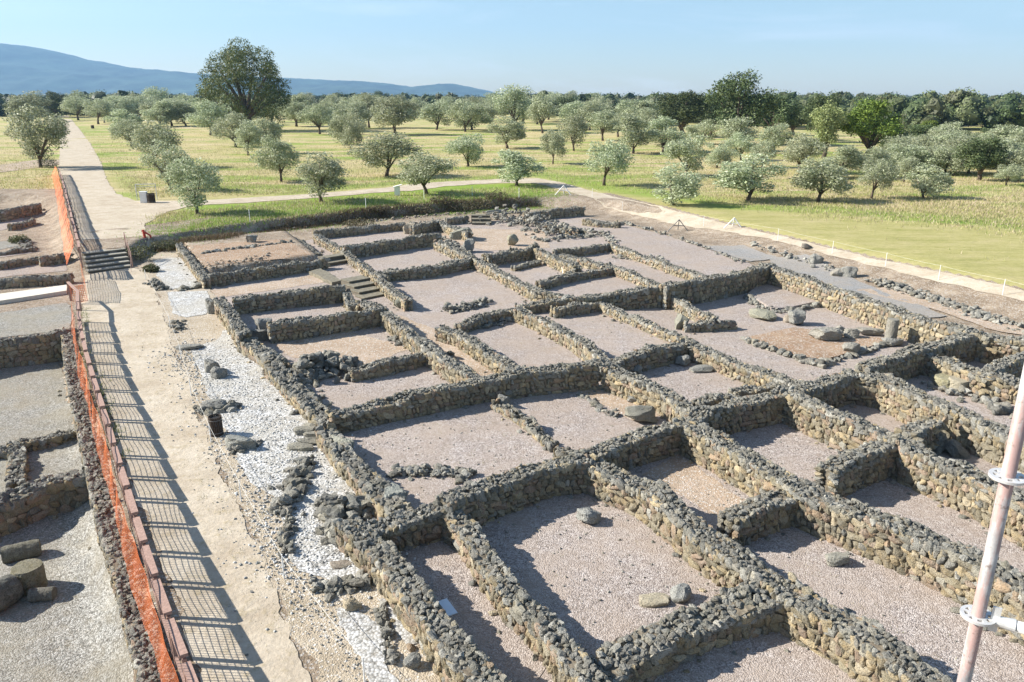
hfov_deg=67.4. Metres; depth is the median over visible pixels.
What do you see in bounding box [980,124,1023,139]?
olive tree
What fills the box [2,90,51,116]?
olive tree
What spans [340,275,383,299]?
stone steps
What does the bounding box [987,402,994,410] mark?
rubble stone
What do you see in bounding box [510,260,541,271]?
stone wall
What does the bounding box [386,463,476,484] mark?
rubble line
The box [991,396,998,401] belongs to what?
rubble stone
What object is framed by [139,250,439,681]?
stony verge
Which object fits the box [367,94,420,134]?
olive tree
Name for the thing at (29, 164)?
path
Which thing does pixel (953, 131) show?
olive tree
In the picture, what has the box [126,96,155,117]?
olive tree
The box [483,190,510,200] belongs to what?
shrub
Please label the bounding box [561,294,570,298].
stone block
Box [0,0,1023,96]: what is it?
sky
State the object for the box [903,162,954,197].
olive tree
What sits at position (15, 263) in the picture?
stone wall
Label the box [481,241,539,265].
stone wall
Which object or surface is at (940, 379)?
boulder
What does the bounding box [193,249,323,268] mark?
rubble line
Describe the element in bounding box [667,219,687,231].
trestle
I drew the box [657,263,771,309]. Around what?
stone wall
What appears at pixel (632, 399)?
stone block
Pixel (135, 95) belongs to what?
olive tree
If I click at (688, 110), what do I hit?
oak tree
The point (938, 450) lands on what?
rubble stone
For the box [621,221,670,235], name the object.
rubble line
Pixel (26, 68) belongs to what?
hills
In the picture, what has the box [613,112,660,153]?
olive tree
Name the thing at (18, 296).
concrete walkway
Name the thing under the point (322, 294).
stone wall
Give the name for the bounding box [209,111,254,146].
olive tree
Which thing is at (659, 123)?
olive tree
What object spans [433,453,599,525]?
stone wall
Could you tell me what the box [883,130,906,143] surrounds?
oak tree
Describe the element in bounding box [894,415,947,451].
stone wall
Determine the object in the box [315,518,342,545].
rubble heap
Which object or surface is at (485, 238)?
soil patch
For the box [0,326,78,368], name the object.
stone wall
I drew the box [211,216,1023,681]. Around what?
gravel floor
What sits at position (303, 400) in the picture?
stone wall
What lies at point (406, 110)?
olive tree
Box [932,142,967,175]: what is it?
olive tree
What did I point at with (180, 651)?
wooden railing
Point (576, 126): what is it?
olive tree
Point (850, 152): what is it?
olive tree
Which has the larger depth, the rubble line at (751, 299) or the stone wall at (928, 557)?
the rubble line at (751, 299)
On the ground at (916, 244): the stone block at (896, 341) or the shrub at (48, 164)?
the shrub at (48, 164)
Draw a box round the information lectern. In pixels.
[393,184,401,195]
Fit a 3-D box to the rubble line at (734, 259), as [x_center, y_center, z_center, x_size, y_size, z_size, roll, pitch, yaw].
[13.754,-6.408,53.352,0.848,0.334,9.535,-4,18,-13]
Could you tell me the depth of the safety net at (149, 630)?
16.20 m
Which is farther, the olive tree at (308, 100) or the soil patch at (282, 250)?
the olive tree at (308, 100)
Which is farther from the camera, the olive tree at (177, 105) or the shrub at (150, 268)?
the olive tree at (177, 105)
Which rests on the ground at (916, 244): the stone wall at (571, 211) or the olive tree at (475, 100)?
the olive tree at (475, 100)
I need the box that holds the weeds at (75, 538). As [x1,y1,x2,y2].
[0,408,193,662]
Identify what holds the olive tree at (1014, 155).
on the ground at (916, 244)
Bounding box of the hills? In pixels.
[0,43,499,96]
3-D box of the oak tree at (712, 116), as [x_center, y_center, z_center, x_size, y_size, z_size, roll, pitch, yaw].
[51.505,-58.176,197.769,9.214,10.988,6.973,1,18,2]
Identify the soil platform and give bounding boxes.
[745,327,881,361]
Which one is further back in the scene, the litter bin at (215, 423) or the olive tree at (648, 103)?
the olive tree at (648, 103)
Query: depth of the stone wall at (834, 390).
25.71 m
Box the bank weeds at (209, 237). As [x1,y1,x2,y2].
[147,195,546,252]
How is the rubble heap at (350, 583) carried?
on the ground at (916, 244)
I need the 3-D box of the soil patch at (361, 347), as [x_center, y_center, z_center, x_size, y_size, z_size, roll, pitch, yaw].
[-7.250,0.310,32.212,5.115,0.011,3.852,12,21,34]
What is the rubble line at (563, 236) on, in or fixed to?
on the gravel floor at (909, 606)
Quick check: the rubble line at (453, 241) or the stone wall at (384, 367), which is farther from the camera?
the rubble line at (453, 241)
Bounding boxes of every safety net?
[51,169,73,263]
[70,285,87,301]
[71,301,177,681]
[80,264,87,295]
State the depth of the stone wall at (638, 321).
34.91 m
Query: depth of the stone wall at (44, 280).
42.94 m
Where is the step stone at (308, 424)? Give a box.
[303,422,314,425]
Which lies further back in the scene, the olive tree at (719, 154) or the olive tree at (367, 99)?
the olive tree at (367, 99)
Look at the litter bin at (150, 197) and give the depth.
70.74 m
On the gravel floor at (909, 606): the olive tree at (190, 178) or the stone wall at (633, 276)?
the stone wall at (633, 276)
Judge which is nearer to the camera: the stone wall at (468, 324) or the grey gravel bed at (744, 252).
the stone wall at (468, 324)
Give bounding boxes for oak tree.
[38,91,67,116]
[193,37,291,124]
[373,91,389,98]
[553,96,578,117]
[652,103,665,114]
[654,89,712,135]
[697,94,725,134]
[702,68,782,130]
[750,93,803,133]
[785,105,810,134]
[798,89,843,141]
[834,97,905,156]
[877,124,910,147]
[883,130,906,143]
[902,123,936,139]
[910,120,940,128]
[953,135,1010,180]
[970,127,991,137]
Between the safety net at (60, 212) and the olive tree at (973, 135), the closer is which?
the safety net at (60, 212)
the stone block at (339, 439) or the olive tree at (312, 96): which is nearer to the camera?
the stone block at (339, 439)
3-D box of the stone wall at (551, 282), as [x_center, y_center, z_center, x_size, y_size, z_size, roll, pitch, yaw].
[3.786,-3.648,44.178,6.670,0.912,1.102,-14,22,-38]
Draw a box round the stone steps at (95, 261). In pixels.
[81,247,131,272]
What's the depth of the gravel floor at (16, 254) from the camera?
51.73 m
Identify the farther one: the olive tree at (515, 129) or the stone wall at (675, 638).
the olive tree at (515, 129)
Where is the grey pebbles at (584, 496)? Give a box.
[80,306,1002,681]
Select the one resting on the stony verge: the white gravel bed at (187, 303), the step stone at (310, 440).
the white gravel bed at (187, 303)
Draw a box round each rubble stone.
[933,442,944,449]
[933,446,943,454]
[936,435,947,444]
[944,439,969,458]
[981,395,992,405]
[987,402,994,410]
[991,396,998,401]
[991,405,1012,414]
[999,401,1011,407]
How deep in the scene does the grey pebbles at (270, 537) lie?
18.11 m
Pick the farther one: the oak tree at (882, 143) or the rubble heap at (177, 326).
the oak tree at (882, 143)
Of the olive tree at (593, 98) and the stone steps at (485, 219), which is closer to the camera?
the stone steps at (485, 219)
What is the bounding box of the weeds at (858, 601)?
[773,544,999,678]
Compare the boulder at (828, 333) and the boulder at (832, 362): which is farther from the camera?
the boulder at (828, 333)
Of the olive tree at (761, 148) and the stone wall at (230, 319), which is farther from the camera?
the olive tree at (761, 148)
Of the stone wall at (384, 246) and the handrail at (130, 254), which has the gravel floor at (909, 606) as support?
the stone wall at (384, 246)
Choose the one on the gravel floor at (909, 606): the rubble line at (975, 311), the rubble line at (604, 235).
the rubble line at (604, 235)
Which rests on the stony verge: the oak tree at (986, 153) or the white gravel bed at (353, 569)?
the white gravel bed at (353, 569)
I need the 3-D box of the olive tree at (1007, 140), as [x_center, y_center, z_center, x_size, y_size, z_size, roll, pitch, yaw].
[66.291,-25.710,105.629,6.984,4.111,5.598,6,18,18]
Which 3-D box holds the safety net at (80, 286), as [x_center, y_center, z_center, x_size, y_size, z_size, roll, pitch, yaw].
[-22.138,-2.417,39.244,0.129,0.859,0.701,12,21,34]
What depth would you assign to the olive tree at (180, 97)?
304.69 m
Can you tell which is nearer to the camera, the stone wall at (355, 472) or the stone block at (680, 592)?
the stone block at (680, 592)
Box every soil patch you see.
[187,239,312,265]
[210,276,322,296]
[276,332,407,363]
[395,314,492,375]
[428,229,549,250]
[578,389,659,421]
[642,454,745,516]
[858,287,1023,334]
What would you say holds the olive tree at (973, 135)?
on the ground at (916, 244)
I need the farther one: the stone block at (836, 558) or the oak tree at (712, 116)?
the oak tree at (712, 116)
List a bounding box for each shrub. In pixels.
[8,233,31,242]
[41,158,57,167]
[118,243,155,260]
[141,263,160,272]
[151,236,179,249]
[341,217,374,227]
[367,204,390,212]
[407,205,434,213]
[430,195,454,204]
[447,200,475,211]
[463,197,495,209]
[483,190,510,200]
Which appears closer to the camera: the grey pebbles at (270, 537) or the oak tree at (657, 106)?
the grey pebbles at (270, 537)
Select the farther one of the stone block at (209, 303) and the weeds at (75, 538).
the stone block at (209, 303)
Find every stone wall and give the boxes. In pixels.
[0,203,45,221]
[0,246,36,255]
[0,256,38,269]
[0,273,74,288]
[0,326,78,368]
[0,445,19,459]
[0,466,88,541]
[4,446,34,488]
[6,428,76,451]
[7,218,40,230]
[38,252,74,266]
[56,328,177,681]
[175,242,210,288]
[201,257,330,286]
[212,296,251,349]
[232,284,346,314]
[235,337,290,367]
[261,358,344,429]
[266,305,387,343]
[298,239,322,255]
[312,222,405,237]
[313,234,389,282]
[315,423,414,519]
[324,358,602,434]
[332,512,511,681]
[340,233,441,257]
[340,288,358,310]
[347,352,425,381]
[355,298,495,401]
[356,502,462,556]
[374,276,412,311]
[375,255,475,281]
[409,220,441,235]
[432,502,610,681]
[433,239,474,258]
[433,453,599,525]
[434,324,527,373]
[438,221,472,240]
[444,215,469,224]
[453,305,523,332]
[466,255,575,302]
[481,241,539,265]
[490,398,559,452]
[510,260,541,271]
[513,306,618,366]
[514,285,658,313]
[522,205,585,221]
[532,247,582,273]
[535,266,617,289]
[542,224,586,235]
[549,301,609,318]
[552,242,614,256]
[552,445,578,456]
[559,253,604,269]
[569,447,952,681]
[579,416,687,470]
[582,218,624,228]
[589,572,819,681]
[598,302,687,342]
[599,337,697,381]
[601,363,693,421]
[604,262,660,287]
[609,244,706,279]
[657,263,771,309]
[669,296,720,332]
[672,415,1023,645]
[680,338,803,386]
[681,383,788,434]
[682,319,737,334]
[690,392,740,405]
[717,488,795,545]
[728,379,786,396]
[759,262,1000,363]
[779,385,1023,550]
[791,368,860,409]
[813,432,923,498]
[841,368,1023,473]
[854,332,978,380]
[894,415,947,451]
[919,352,1019,404]
[974,329,1023,362]
[977,351,1023,378]
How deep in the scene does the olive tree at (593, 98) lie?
327.90 m
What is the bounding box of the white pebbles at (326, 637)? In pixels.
[235,511,399,681]
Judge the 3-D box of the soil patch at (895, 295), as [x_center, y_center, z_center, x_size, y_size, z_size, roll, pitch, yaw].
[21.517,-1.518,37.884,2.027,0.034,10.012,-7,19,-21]
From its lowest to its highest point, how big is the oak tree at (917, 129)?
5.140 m
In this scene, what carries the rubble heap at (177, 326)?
on the stony verge
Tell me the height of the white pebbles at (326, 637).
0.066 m
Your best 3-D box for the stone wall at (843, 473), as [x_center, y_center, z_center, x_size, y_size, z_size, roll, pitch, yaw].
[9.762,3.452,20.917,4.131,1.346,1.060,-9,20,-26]
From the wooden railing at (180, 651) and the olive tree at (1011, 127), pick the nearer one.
the wooden railing at (180, 651)
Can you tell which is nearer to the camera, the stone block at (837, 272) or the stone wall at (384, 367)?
the stone wall at (384, 367)
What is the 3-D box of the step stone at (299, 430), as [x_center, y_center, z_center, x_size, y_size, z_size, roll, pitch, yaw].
[-6.475,2.814,24.038,0.718,0.260,0.384,-3,18,-9]
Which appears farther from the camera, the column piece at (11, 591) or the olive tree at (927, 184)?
the olive tree at (927, 184)
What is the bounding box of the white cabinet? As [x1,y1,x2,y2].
[139,191,147,202]
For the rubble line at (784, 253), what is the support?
on the ground at (916, 244)
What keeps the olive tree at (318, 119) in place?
on the ground at (916, 244)
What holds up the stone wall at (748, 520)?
on the gravel floor at (909, 606)
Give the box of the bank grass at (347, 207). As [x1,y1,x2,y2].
[104,190,580,255]
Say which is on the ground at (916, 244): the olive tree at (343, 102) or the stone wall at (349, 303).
the olive tree at (343, 102)
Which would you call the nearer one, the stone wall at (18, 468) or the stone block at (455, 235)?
the stone wall at (18, 468)
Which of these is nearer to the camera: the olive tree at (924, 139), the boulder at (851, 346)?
the boulder at (851, 346)
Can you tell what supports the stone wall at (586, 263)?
on the gravel floor at (909, 606)
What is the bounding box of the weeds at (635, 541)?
[494,504,712,642]
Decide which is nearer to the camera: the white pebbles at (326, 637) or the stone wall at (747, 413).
the white pebbles at (326, 637)
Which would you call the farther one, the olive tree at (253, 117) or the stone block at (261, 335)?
the olive tree at (253, 117)
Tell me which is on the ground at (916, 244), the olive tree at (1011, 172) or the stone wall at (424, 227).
the olive tree at (1011, 172)
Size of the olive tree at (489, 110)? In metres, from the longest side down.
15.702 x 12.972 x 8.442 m
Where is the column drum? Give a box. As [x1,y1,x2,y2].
[884,318,899,338]
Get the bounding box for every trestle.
[555,185,570,194]
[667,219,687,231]
[724,218,740,227]
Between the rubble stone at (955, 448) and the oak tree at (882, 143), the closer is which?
the rubble stone at (955, 448)
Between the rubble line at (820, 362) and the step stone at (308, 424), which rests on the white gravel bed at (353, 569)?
the step stone at (308, 424)
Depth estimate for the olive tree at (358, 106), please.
236.08 m
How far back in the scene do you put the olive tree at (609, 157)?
83.60 m
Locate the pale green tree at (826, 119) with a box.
[809,99,849,156]
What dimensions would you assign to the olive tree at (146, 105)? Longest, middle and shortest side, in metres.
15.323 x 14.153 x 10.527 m
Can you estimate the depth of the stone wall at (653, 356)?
29.61 m
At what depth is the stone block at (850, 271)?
44.90 m
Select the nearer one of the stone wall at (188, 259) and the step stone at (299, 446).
the step stone at (299, 446)
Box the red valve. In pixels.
[141,230,151,237]
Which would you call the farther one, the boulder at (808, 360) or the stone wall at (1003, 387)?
the boulder at (808, 360)
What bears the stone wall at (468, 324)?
on the gravel floor at (909, 606)
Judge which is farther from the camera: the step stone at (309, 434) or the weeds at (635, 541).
the step stone at (309, 434)
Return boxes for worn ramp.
[309,268,340,285]
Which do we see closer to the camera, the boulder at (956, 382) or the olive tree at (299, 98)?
the boulder at (956, 382)
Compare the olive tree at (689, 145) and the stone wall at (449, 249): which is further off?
the olive tree at (689, 145)
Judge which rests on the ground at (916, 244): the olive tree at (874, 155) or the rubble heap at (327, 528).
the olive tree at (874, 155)
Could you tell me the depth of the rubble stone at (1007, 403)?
26.04 m
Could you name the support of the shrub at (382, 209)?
on the ground at (916, 244)
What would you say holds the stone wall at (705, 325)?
on the gravel floor at (909, 606)
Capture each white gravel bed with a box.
[153,258,196,288]
[168,291,208,316]
[192,329,359,579]
[337,607,398,681]
[379,598,416,643]
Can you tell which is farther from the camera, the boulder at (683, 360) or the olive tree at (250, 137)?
the olive tree at (250, 137)
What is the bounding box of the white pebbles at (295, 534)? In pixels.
[123,337,422,632]
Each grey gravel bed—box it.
[706,245,776,260]
[770,254,945,317]
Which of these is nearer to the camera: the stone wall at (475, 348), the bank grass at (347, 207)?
the stone wall at (475, 348)
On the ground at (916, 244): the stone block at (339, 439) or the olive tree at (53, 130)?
the olive tree at (53, 130)
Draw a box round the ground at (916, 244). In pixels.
[0,112,1023,681]
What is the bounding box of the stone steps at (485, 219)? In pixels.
[471,214,490,224]
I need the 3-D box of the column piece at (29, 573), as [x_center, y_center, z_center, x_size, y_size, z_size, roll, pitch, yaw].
[-11.418,5.588,18.158,0.706,0.630,0.708,0,17,0]
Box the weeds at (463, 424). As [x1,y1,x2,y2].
[369,415,535,483]
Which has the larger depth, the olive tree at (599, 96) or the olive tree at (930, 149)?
the olive tree at (599, 96)
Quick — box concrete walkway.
[0,285,66,303]
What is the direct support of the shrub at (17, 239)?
on the ground at (916, 244)
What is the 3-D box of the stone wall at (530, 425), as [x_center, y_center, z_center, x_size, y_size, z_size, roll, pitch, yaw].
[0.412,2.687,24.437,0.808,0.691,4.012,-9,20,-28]
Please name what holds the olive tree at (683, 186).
on the ground at (916, 244)
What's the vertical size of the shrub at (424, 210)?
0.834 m
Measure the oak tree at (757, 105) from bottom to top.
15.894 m
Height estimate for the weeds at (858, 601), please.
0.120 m
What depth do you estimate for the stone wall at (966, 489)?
20.44 m
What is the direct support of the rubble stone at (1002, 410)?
on the gravel floor at (909, 606)
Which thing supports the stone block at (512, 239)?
on the soil patch at (485, 238)
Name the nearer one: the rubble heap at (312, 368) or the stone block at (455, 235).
the rubble heap at (312, 368)
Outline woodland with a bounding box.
[0,86,1023,128]
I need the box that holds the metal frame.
[135,184,157,199]
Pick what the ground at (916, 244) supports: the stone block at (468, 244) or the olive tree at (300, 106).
the olive tree at (300, 106)
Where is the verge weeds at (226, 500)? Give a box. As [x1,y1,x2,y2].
[133,285,346,660]
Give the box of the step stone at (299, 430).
[293,425,316,434]
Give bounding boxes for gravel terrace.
[749,284,815,310]
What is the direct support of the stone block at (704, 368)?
on the gravel floor at (909, 606)
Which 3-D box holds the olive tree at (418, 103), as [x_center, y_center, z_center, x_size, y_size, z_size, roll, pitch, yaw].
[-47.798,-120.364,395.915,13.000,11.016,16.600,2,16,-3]
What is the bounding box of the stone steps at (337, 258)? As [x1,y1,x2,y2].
[318,253,347,265]
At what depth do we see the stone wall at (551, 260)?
47.20 m
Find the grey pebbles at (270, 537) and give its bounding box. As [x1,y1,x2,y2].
[177,328,386,681]
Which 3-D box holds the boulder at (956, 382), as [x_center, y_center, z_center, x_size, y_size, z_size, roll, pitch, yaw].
[16.109,1.552,27.641,0.743,0.430,0.745,0,17,0]
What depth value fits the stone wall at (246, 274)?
44.68 m
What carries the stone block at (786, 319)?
on the gravel floor at (909, 606)
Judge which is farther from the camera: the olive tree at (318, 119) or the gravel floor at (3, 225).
the olive tree at (318, 119)
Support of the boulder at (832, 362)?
on the gravel floor at (909, 606)
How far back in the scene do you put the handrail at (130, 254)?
48.55 m
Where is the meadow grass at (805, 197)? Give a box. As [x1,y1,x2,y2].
[0,127,1023,259]
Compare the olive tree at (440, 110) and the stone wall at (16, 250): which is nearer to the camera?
the stone wall at (16, 250)
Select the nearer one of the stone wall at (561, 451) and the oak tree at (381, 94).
the stone wall at (561, 451)
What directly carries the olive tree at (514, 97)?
on the ground at (916, 244)
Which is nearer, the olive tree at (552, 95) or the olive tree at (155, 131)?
the olive tree at (155, 131)
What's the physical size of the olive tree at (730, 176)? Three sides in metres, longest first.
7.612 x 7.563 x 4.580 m
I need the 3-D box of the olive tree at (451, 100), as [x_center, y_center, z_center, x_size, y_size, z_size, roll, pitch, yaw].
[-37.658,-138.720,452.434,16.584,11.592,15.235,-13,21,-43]
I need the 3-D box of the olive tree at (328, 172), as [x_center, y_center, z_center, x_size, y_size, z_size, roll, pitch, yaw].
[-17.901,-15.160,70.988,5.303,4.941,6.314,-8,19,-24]
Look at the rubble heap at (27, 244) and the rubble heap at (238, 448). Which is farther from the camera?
the rubble heap at (27, 244)
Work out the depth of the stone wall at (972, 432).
23.74 m
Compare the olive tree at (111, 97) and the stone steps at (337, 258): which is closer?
the stone steps at (337, 258)
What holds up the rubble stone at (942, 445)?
on the gravel floor at (909, 606)
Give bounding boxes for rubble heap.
[7,238,37,248]
[142,277,169,290]
[167,319,186,332]
[227,439,262,454]
[267,454,315,521]
[273,350,363,386]
[289,362,332,414]
[300,492,374,522]
[308,569,372,602]
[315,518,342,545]
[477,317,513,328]
[478,204,584,241]
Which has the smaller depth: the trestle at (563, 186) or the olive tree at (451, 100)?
the trestle at (563, 186)
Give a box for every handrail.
[67,281,81,310]
[123,232,132,267]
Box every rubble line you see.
[192,400,241,415]
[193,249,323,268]
[200,240,291,253]
[253,211,483,232]
[274,514,297,556]
[369,600,399,664]
[378,334,403,346]
[383,258,458,270]
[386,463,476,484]
[389,350,459,374]
[409,218,470,223]
[440,296,492,313]
[441,236,471,252]
[540,233,598,241]
[570,392,618,418]
[582,227,620,242]
[611,254,669,261]
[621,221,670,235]
[678,236,745,263]
[743,293,821,313]
[744,337,893,368]
[750,241,833,270]
[864,278,1023,332]
[910,374,1001,403]
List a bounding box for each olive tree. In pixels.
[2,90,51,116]
[2,101,69,167]
[57,96,92,119]
[64,89,85,115]
[81,98,114,123]
[89,99,114,122]
[102,108,146,133]
[103,96,138,117]
[105,94,132,118]
[107,118,142,145]
[108,96,140,115]
[123,93,146,116]
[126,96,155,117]
[126,120,183,167]
[137,86,171,102]
[137,97,175,122]
[138,138,194,190]
[139,99,177,124]
[141,94,160,101]
[148,100,186,125]
[162,154,223,213]
[167,93,197,122]
[172,99,197,125]
[182,97,207,119]
[182,99,231,134]
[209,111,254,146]
[232,119,264,154]
[248,134,301,181]
[249,116,282,149]
[251,96,283,119]
[251,111,262,119]
[277,92,310,123]
[280,100,310,126]
[290,151,349,201]
[294,102,336,133]
[295,95,316,105]
[300,92,315,100]
[314,100,343,127]
[318,93,346,111]
[325,107,366,142]
[335,96,360,109]
[336,111,367,147]
[337,100,372,123]
[344,129,425,176]
[353,92,384,127]
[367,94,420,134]
[373,100,418,127]
[395,150,459,193]
[408,96,427,116]
[417,99,454,129]
[436,96,456,109]
[442,132,485,165]
[446,98,485,131]
[449,101,494,129]
[461,96,491,107]
[480,92,501,108]
[482,102,506,120]
[485,115,528,148]
[488,83,535,121]
[491,149,547,185]
[506,97,533,122]
[516,99,556,123]
[524,92,558,132]
[538,127,568,162]
[546,93,566,99]
[555,100,589,122]
[556,112,588,150]
[558,90,577,96]
[575,101,607,129]
[582,95,608,104]
[583,139,635,185]
[584,109,620,140]
[588,98,616,118]
[590,92,605,99]
[610,111,641,136]
[613,99,642,116]
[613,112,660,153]
[620,99,658,117]
[630,107,660,135]
[643,115,686,151]
[651,161,708,205]
[660,134,709,174]
[684,119,717,140]
[704,140,738,167]
[709,152,787,200]
[714,116,760,149]
[725,131,758,159]
[749,140,777,166]
[756,122,798,150]
[779,132,830,170]
[788,157,855,201]
[814,145,866,177]
[846,146,895,176]
[856,158,903,197]
[868,143,914,169]
[870,134,925,163]
[879,142,918,157]
[894,156,920,181]
[898,144,946,174]
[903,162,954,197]
[907,133,941,149]
[912,145,937,167]
[924,120,963,137]
[927,132,956,142]
[927,132,972,146]
[929,144,963,172]
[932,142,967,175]
[933,128,969,135]
[943,136,987,149]
[951,129,982,138]
[972,133,998,141]
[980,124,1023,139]
[985,124,1023,137]
[988,150,1017,173]
[992,137,1023,153]
[994,163,1023,185]
[995,147,1023,181]
[1000,139,1020,151]
[1007,130,1023,145]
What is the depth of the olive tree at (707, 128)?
160.02 m
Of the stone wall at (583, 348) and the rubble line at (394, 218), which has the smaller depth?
the stone wall at (583, 348)
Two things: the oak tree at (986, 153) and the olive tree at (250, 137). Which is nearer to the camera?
the oak tree at (986, 153)
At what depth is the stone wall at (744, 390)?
26.50 m
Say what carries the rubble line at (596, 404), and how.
on the gravel floor at (909, 606)
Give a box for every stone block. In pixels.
[174,344,203,349]
[201,398,226,408]
[204,358,219,372]
[205,298,214,313]
[210,366,227,378]
[224,434,255,449]
[246,235,257,242]
[249,328,267,340]
[255,318,271,329]
[330,559,353,568]
[331,434,353,449]
[343,598,361,610]
[384,482,407,499]
[394,296,412,307]
[403,222,415,233]
[403,652,421,668]
[449,227,471,239]
[462,238,474,250]
[485,209,501,213]
[498,394,510,404]
[507,234,518,244]
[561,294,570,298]
[624,405,656,422]
[627,396,635,402]
[639,592,669,607]
[670,583,691,602]
[674,313,689,328]
[689,364,713,372]
[749,308,776,320]
[783,314,788,322]
[788,310,805,323]
[801,243,811,248]
[809,253,823,263]
[824,551,849,566]
[830,268,843,275]
[841,266,857,277]
[881,337,903,344]
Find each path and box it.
[0,160,58,171]
[58,115,1023,300]
[81,268,310,681]
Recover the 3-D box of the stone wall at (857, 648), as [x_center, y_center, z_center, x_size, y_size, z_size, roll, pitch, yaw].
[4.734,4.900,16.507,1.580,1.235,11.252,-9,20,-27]
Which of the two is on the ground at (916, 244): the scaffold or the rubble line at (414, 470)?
the scaffold
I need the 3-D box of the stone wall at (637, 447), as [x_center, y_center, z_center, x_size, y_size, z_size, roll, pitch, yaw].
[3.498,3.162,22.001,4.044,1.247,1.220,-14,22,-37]
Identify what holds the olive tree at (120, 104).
on the ground at (916, 244)
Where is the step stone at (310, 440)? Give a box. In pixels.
[296,437,316,443]
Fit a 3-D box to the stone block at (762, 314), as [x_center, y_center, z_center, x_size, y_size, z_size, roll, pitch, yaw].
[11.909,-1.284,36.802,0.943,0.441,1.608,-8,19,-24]
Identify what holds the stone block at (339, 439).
on the gravel floor at (909, 606)
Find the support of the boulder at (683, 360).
on the gravel floor at (909, 606)
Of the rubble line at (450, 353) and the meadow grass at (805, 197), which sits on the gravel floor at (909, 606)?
the rubble line at (450, 353)
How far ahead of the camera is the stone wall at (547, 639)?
14.99 m
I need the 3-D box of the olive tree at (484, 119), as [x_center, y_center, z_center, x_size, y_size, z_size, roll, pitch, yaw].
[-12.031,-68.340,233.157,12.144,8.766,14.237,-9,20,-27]
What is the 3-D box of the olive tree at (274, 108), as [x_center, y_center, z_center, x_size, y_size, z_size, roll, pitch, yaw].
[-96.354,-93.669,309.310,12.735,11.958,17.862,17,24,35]
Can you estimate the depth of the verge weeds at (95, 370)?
27.28 m
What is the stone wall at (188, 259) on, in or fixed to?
on the gravel floor at (909, 606)
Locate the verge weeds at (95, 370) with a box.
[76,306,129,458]
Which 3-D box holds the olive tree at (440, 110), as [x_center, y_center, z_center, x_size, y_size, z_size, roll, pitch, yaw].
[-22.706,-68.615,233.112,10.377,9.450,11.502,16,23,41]
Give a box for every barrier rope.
[158,297,361,656]
[609,196,1023,284]
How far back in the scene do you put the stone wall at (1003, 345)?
30.07 m
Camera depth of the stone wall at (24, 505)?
21.17 m
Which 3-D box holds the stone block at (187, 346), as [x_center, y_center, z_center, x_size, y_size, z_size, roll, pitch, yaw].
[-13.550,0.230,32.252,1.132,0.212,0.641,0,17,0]
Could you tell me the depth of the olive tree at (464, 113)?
221.63 m
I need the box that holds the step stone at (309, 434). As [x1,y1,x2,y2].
[303,431,315,436]
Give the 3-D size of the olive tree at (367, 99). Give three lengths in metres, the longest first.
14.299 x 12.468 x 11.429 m
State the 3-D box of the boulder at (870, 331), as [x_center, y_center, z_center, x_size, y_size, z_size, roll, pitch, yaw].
[15.815,-0.443,34.014,1.263,0.315,0.494,3,18,9]
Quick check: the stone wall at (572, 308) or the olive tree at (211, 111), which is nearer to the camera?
the stone wall at (572, 308)
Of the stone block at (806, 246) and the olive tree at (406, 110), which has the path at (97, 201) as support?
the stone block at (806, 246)
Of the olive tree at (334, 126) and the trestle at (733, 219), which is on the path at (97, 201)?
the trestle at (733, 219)
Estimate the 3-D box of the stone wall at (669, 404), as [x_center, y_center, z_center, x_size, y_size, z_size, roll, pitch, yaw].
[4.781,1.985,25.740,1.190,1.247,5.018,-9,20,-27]
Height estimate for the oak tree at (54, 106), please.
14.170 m
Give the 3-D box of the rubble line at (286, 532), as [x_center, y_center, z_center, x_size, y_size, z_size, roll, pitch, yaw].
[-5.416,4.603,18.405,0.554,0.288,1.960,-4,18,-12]
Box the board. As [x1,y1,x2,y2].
[439,598,457,615]
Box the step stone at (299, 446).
[287,442,313,451]
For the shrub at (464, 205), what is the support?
on the ground at (916, 244)
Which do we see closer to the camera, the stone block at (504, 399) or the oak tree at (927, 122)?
the stone block at (504, 399)
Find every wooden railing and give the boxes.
[57,168,82,267]
[76,302,198,681]
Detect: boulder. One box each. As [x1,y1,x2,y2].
[576,507,601,523]
[630,364,642,373]
[674,355,690,365]
[798,358,817,363]
[808,327,843,340]
[825,359,836,365]
[836,325,844,335]
[842,342,860,352]
[843,328,859,338]
[855,327,883,334]
[933,373,949,388]
[948,376,969,388]
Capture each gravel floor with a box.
[0,218,24,230]
[0,240,18,249]
[0,252,30,256]
[0,263,66,277]
[0,302,73,336]
[0,362,133,681]
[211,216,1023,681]
[416,541,545,681]
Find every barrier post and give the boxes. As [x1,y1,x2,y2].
[281,554,284,578]
[362,657,364,681]
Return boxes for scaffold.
[956,365,1023,681]
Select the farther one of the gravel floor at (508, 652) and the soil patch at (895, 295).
the soil patch at (895, 295)
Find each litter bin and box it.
[146,193,155,202]
[208,414,223,436]
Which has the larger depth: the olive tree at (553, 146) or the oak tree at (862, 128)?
the oak tree at (862, 128)
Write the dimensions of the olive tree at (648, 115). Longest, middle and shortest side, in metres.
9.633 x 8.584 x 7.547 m
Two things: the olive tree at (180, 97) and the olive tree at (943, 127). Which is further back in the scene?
the olive tree at (180, 97)
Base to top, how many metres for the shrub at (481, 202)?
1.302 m
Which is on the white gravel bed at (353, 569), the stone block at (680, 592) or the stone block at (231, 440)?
the stone block at (231, 440)
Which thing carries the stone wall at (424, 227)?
on the gravel floor at (909, 606)
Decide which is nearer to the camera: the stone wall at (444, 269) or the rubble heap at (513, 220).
the stone wall at (444, 269)
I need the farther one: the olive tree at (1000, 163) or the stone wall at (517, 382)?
the olive tree at (1000, 163)
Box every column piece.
[0,539,41,563]
[0,574,23,611]
[10,558,47,596]
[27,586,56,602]

